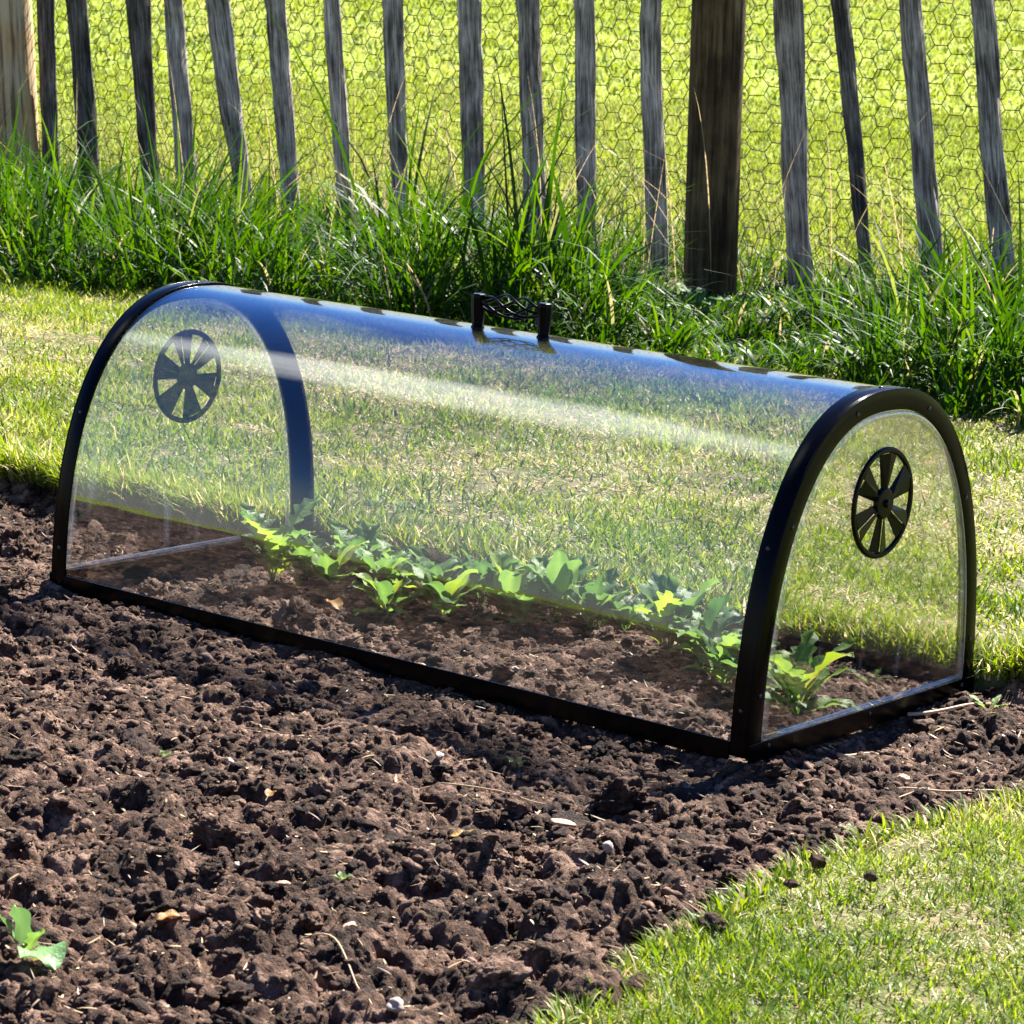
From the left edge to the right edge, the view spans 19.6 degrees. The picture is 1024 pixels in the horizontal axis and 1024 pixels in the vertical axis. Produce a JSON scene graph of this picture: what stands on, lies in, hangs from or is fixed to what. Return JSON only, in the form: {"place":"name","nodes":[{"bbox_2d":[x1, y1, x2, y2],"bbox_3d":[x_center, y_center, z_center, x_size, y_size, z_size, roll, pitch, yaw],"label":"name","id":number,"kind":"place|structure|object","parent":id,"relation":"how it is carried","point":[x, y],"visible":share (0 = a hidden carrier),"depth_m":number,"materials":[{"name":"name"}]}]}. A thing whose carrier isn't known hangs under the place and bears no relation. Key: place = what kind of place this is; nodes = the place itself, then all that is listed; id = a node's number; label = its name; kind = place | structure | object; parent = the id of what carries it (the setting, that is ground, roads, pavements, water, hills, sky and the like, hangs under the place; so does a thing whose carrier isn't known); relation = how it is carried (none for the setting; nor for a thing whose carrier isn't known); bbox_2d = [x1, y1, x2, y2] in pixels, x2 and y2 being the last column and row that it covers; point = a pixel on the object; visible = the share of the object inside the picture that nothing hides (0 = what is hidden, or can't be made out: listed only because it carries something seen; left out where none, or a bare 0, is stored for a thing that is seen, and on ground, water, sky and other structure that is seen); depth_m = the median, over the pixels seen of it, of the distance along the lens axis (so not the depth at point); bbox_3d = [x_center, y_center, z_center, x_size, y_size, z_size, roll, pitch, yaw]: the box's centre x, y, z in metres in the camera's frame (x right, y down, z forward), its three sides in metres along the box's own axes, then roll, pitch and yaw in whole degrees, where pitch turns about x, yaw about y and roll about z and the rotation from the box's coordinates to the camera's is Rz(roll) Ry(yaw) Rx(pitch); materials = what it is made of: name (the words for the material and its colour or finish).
{"place":"outdoors","nodes":[
{"label":"outdoors","id":0,"kind":"place"},
{"bbox_2d":[0,0,1023,1023],"bbox_3d":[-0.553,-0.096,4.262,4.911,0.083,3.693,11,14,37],"label":"lawn grass","id":1,"kind":"structure","parent":0,"point":[158,493],"depth_m":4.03,"materials":[{"name":"green plant"}]},
{"bbox_2d":[0,477,1023,1023],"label":"soil bed","id":2,"kind":"object","parent":1,"relation":"on","point":[480,935],"visible":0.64,"depth_m":2.72,"materials":[{"name":"brown soil"}]},
{"bbox_2d":[0,903,66,971],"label":"seedling","id":3,"kind":"object","parent":2,"relation":"on","point":[51,958],"visible":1,"depth_m":2.23,"materials":[{"name":"green plant"}]},
{"bbox_2d":[160,750,170,756],"bbox_3d":[-0.344,0.239,2.925,0.013,0.005,0.013,7,12,21],"label":"weed sprout","id":4,"kind":"object","parent":2,"relation":"on","point":[163,751],"visible":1,"depth_m":2.93,"materials":[{"name":"green plant"}]},
{"bbox_2d":[156,909,187,919],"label":"dry leaf","id":5,"kind":"object","parent":2,"relation":"on","point":[162,916],"visible":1,"depth_m":2.28,"materials":[{"name":"plant"}]},
{"bbox_2d":[233,861,239,868],"bbox_3d":[-0.230,0.296,2.482,0.010,0.006,0.007,-17,17,-37],"label":"stone","id":6,"kind":"object","parent":2,"relation":"on","point":[236,865],"visible":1,"depth_m":2.48,"materials":[{"name":"beige stone"}]},
{"bbox_2d":[265,788,276,799],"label":"dry leaf","id":7,"kind":"object","parent":2,"relation":"on","point":[268,792],"visible":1,"depth_m":2.69,"materials":[{"name":"beige plant"}]},
{"bbox_2d":[239,495,319,583],"bbox_3d":[-0.281,0.044,3.556,0.101,0.120,0.098,2,11,-4],"label":"salad plant","id":8,"kind":"object","parent":2,"relation":"on","point":[267,538],"visible":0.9,"depth_m":3.56,"materials":[{"name":"green plant"}]},
{"bbox_2d":[276,880,290,885],"bbox_3d":[-0.190,0.307,2.443,0.013,0.004,0.017,0,2,-39],"label":"wood chip","id":9,"kind":"object","parent":2,"relation":"on","point":[283,883],"visible":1,"depth_m":2.44,"materials":[{"name":"beige wood"}]},
{"bbox_2d":[274,530,339,587],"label":"salad plant","id":10,"kind":"object","parent":2,"relation":"on","point":[301,569],"visible":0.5,"depth_m":3.54,"materials":[{"name":"green plant"}]},
{"bbox_2d":[323,598,342,609],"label":"dry leaf","id":11,"kind":"object","parent":2,"relation":"on","point":[337,603],"visible":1,"depth_m":3.46,"materials":[{"name":"beige plant"}]},
{"bbox_2d":[300,535,369,583],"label":"salad plant","id":12,"kind":"object","parent":2,"relation":"on","point":[329,569],"visible":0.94,"depth_m":3.53,"materials":[{"name":"green plant"}]},
{"bbox_2d":[306,933,372,1005],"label":"straw stalk","id":13,"kind":"object","parent":2,"relation":"on","point":[337,942],"visible":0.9,"depth_m":2.26,"materials":[{"name":"beige plant"}]},
{"bbox_2d":[334,871,352,879],"bbox_3d":[-0.141,0.304,2.460,0.013,0.005,0.013,9,12,29],"label":"weed sprout","id":14,"kind":"object","parent":2,"relation":"on","point":[340,874],"visible":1,"depth_m":2.46,"materials":[{"name":"green plant"}]},
{"bbox_2d":[343,921,356,926],"bbox_3d":[-0.128,0.329,2.340,0.011,0.005,0.018,0,11,-15],"label":"wood chip","id":15,"kind":"object","parent":2,"relation":"on","point":[350,923],"visible":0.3,"depth_m":2.34,"materials":[{"name":"beige wood"}]},
{"bbox_2d":[322,518,396,573],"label":"salad plant","id":16,"kind":"object","parent":2,"relation":"on","point":[361,531],"visible":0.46,"depth_m":3.59,"materials":[{"name":"green plant"}]},
{"bbox_2d":[351,573,422,618],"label":"salad plant","id":17,"kind":"object","parent":2,"relation":"on","point":[386,592],"visible":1,"depth_m":3.47,"materials":[{"name":"green plant"}]},
{"bbox_2d":[360,553,419,588],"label":"salad plant","id":18,"kind":"object","parent":2,"relation":"on","point":[392,579],"visible":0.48,"depth_m":3.51,"materials":[{"name":"green plant"}]},
{"bbox_2d":[351,547,434,583],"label":"salad plant","id":19,"kind":"object","parent":2,"relation":"on","point":[392,562],"visible":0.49,"depth_m":3.53,"materials":[{"name":"green plant"}]},
{"bbox_2d":[362,536,427,568],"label":"salad plant","id":20,"kind":"object","parent":2,"relation":"on","point":[383,543],"visible":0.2,"depth_m":3.59,"materials":[{"name":"green plant"}]},
{"bbox_2d":[385,997,404,1012],"bbox_3d":[-0.085,0.356,2.140,0.014,0.010,0.019,10,19,-7],"label":"stone","id":21,"kind":"object","parent":2,"relation":"on","point":[394,1004],"visible":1,"depth_m":2.13,"materials":[{"name":"beige stone"}]},
{"bbox_2d":[405,545,468,593],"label":"salad plant","id":22,"kind":"object","parent":2,"relation":"on","point":[443,572],"visible":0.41,"depth_m":3.53,"materials":[{"name":"green plant"}]},
{"bbox_2d":[435,751,443,760],"bbox_3d":[-0.072,0.239,2.892,0.010,0.009,0.012,0,16,-35],"label":"stone","id":23,"kind":"object","parent":2,"relation":"on","point":[439,755],"visible":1,"depth_m":2.89,"materials":[{"name":"beige stone"}]},
{"bbox_2d":[400,560,484,619],"bbox_3d":[-0.078,0.096,3.482,0.106,0.081,0.115,11,14,37],"label":"salad plant","id":24,"kind":"object","parent":2,"relation":"on","point":[442,598],"visible":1,"depth_m":3.47,"materials":[{"name":"green plant"}]},
{"bbox_2d":[450,829,472,836],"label":"dry leaf","id":25,"kind":"object","parent":2,"relation":"on","point":[457,832],"visible":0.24,"depth_m":2.59,"materials":[{"name":"beige plant"}]},
{"bbox_2d":[447,545,518,605],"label":"salad plant","id":26,"kind":"object","parent":2,"relation":"on","point":[485,568],"visible":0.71,"depth_m":3.53,"materials":[{"name":"green plant"}]},
{"bbox_2d":[441,782,544,803],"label":"straw stalk","id":27,"kind":"object","parent":2,"relation":"on","point":[484,788],"visible":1,"depth_m":2.80,"materials":[{"name":"beige plant"}]},
{"bbox_2d":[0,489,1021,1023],"bbox_3d":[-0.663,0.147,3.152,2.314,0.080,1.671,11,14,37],"label":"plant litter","id":28,"kind":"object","parent":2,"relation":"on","point":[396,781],"visible":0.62,"depth_m":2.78,"materials":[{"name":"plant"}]},
{"bbox_2d":[49,280,976,763],"bbox_3d":[-0.012,-0.049,3.360,1.021,0.399,0.441,11,14,37],"label":"garden cloche","id":29,"kind":"object","parent":2,"relation":"on","point":[835,424],"visible":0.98,"depth_m":3.23,"materials":[{"name":"clear plastic"}]},
{"bbox_2d":[479,548,550,616],"bbox_3d":[-0.003,0.094,3.505,0.108,0.094,0.081,11,14,37],"label":"salad plant","id":30,"kind":"object","parent":2,"relation":"on","point":[507,578],"visible":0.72,"depth_m":3.50,"materials":[{"name":"green plant"}]},
{"bbox_2d":[505,756,526,764],"bbox_3d":[0.004,0.245,2.904,0.018,0.007,0.018,1,11,-13],"label":"weed sprout","id":31,"kind":"object","parent":2,"relation":"on","point":[518,758],"visible":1,"depth_m":2.91,"materials":[{"name":"green plant"}]},
{"bbox_2d":[512,666,519,672],"bbox_3d":[0.003,0.171,3.202,0.011,0.008,0.009,20,24,32],"label":"stone","id":32,"kind":"object","parent":2,"relation":"on","point":[515,668],"visible":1,"depth_m":3.20,"materials":[{"name":"beige stone"}]},
{"bbox_2d":[486,574,560,623],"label":"salad plant","id":33,"kind":"object","parent":2,"relation":"on","point":[520,606],"visible":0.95,"depth_m":3.47,"materials":[{"name":"green plant"}]},
{"bbox_2d":[514,571,574,614],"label":"salad plant","id":34,"kind":"object","parent":2,"relation":"on","point":[530,575],"visible":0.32,"depth_m":3.53,"materials":[{"name":"green plant"}]},
{"bbox_2d":[515,549,598,619],"bbox_3d":[0.052,0.087,3.485,0.100,0.102,0.091,3,11,0],"label":"salad plant","id":35,"kind":"object","parent":2,"relation":"on","point":[559,571],"visible":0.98,"depth_m":3.48,"materials":[{"name":"green plant"}]},
{"bbox_2d":[550,818,576,826],"bbox_3d":[0.047,0.283,2.695,0.025,0.005,0.019,12,8,1],"label":"wood chip","id":36,"kind":"object","parent":2,"relation":"on","point":[562,822],"visible":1,"depth_m":2.69,"materials":[{"name":"beige wood"}]},
{"bbox_2d":[549,575,632,630],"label":"salad plant","id":37,"kind":"object","parent":2,"relation":"on","point":[595,605],"visible":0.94,"depth_m":3.46,"materials":[{"name":"green plant"}]},
{"bbox_2d":[566,567,630,629],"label":"salad plant","id":38,"kind":"object","parent":2,"relation":"on","point":[612,575],"visible":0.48,"depth_m":3.53,"materials":[{"name":"green plant"}]},
{"bbox_2d":[602,841,612,852],"bbox_3d":[0.083,0.287,2.542,0.010,0.010,0.014,7,12,15],"label":"stone","id":39,"kind":"object","parent":2,"relation":"on","point":[607,846],"visible":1,"depth_m":2.54,"materials":[{"name":"beige stone"}]},
{"bbox_2d":[599,582,652,630],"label":"salad plant","id":40,"kind":"object","parent":2,"relation":"on","point":[623,616],"visible":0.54,"depth_m":3.49,"materials":[{"name":"green plant"}]},
{"bbox_2d":[628,571,729,655],"bbox_3d":[0.184,0.117,3.342,0.111,0.106,0.126,7,11,19],"label":"salad plant","id":41,"kind":"object","parent":2,"relation":"on","point":[669,595],"visible":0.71,"depth_m":3.33,"materials":[{"name":"green plant"}]},
{"bbox_2d":[649,586,741,667],"bbox_3d":[0.215,0.129,3.292,0.106,0.109,0.118,-2,12,-24],"label":"salad plant","id":42,"kind":"object","parent":2,"relation":"on","point":[715,625],"visible":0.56,"depth_m":3.29,"materials":[{"name":"green plant"}]},
{"bbox_2d":[689,605,746,633],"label":"salad plant","id":43,"kind":"object","parent":2,"relation":"on","point":[737,619],"visible":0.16,"depth_m":3.36,"materials":[{"name":"green plant"}]},
{"bbox_2d":[672,621,779,688],"bbox_3d":[0.237,0.161,3.238,0.120,0.078,0.115,11,14,37],"label":"salad plant","id":44,"kind":"object","parent":2,"relation":"on","point":[719,653],"visible":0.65,"depth_m":3.23,"materials":[{"name":"green plant"}]},
{"bbox_2d":[712,642,791,691],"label":"salad plant","id":45,"kind":"object","parent":2,"relation":"on","point":[733,651],"visible":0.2,"depth_m":3.20,"materials":[{"name":"green plant"}]},
{"bbox_2d":[764,629,860,715],"bbox_3d":[0.302,0.178,3.124,0.123,0.096,0.140,-2,12,-26],"label":"salad plant","id":46,"kind":"object","parent":2,"relation":"on","point":[799,677],"visible":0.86,"depth_m":3.12,"materials":[{"name":"green plant"}]},
{"bbox_2d":[839,823,852,829],"bbox_3d":[0.311,0.292,2.727,0.016,0.006,0.015,-4,13,-32],"label":"weed sprout","id":47,"kind":"object","parent":2,"relation":"on","point":[850,825],"visible":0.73,"depth_m":2.73,"materials":[{"name":"green plant"}]},
{"bbox_2d":[836,752,879,757],"bbox_3d":[0.360,0.249,3.018,0.068,0.013,0.018,-5,14,-37],"label":"dry root","id":48,"kind":"object","parent":2,"relation":"on","point":[838,754],"visible":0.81,"depth_m":3.00,"materials":[{"name":"plant"}]},
{"bbox_2d":[897,774,909,780],"bbox_3d":[0.381,0.258,2.873,0.013,0.006,0.017,-1,4,-26],"label":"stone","id":49,"kind":"object","parent":2,"relation":"on","point":[903,777],"visible":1,"depth_m":2.87,"materials":[{"name":"beige stone"}]},
{"bbox_2d":[879,787,1000,791],"bbox_3d":[0.430,0.273,2.866,0.154,0.014,0.021,1,11,-13],"label":"dry root","id":50,"kind":"object","parent":2,"relation":"on","point":[914,788],"visible":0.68,"depth_m":2.85,"materials":[{"name":"plant"}]},
{"bbox_2d":[907,696,1002,715],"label":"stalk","id":51,"kind":"object","parent":2,"relation":"on","point":[935,711],"visible":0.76,"depth_m":3.16,"materials":[{"name":"plant"}]},
{"bbox_2d":[967,693,1007,710],"bbox_3d":[0.505,0.205,3.145,0.038,0.015,0.041,3,11,-1],"label":"weed sprout","id":52,"kind":"object","parent":2,"relation":"on","point":[995,700],"visible":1,"depth_m":3.15,"materials":[{"name":"green plant"}]},
{"bbox_2d":[0,0,1023,429],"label":"long grass","id":53,"kind":"structure","parent":1,"relation":"on","point":[956,340],"depth_m":6.02,"materials":[{"name":"green plant"}]},
{"bbox_2d":[0,0,1023,299],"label":"picket fence","id":54,"kind":"object","parent":1,"relation":"on","point":[716,46],"visible":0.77,"depth_m":7.15,"materials":[{"name":"grey wood"}]},
{"bbox_2d":[666,282,732,327],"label":"dock weed","id":55,"kind":"object","parent":1,"relation":"on","point":[700,295],"visible":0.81,"depth_m":6.05,"materials":[{"name":"green plant"}]},
{"bbox_2d":[692,912,719,932],"bbox_3d":[0.157,0.327,2.353,0.026,0.018,0.020,11,14,37],"label":"soil lump","id":56,"kind":"object","parent":1,"relation":"on","point":[711,916],"visible":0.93,"depth_m":2.35,"materials":[{"name":"brown soil"}]},
{"bbox_2d":[710,918,728,931],"bbox_3d":[0.165,0.327,2.339,0.020,0.012,0.011,11,14,37],"label":"soil lump","id":57,"kind":"object","parent":1,"relation":"on","point":[716,922],"visible":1,"depth_m":2.34,"materials":[{"name":"brown soil"}]},
{"bbox_2d":[783,878,799,889],"bbox_3d":[0.231,0.307,2.445,0.016,0.009,0.011,11,14,37],"label":"soil lump","id":58,"kind":"object","parent":1,"relation":"on","point":[789,883],"visible":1,"depth_m":2.44,"materials":[{"name":"brown soil"}]},
{"bbox_2d":[808,853,826,868],"bbox_3d":[0.261,0.298,2.523,0.013,0.014,0.017,-1,11,-18],"label":"soil lump","id":59,"kind":"object","parent":1,"relation":"on","point":[817,861],"visible":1,"depth_m":2.52,"materials":[{"name":"brown soil"}]},
{"bbox_2d":[863,870,877,882],"bbox_3d":[0.298,0.303,2.454,0.013,0.011,0.010,11,14,37],"label":"soil lump","id":60,"kind":"object","parent":1,"relation":"on","point":[869,876],"visible":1,"depth_m":2.45,"materials":[{"name":"brown soil"}]},
{"bbox_2d":[32,0,1023,284],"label":"field grass","id":61,"kind":"structure","parent":0,"point":[750,206],"depth_m":11.92,"materials":[{"name":"green plant"}]}
]}

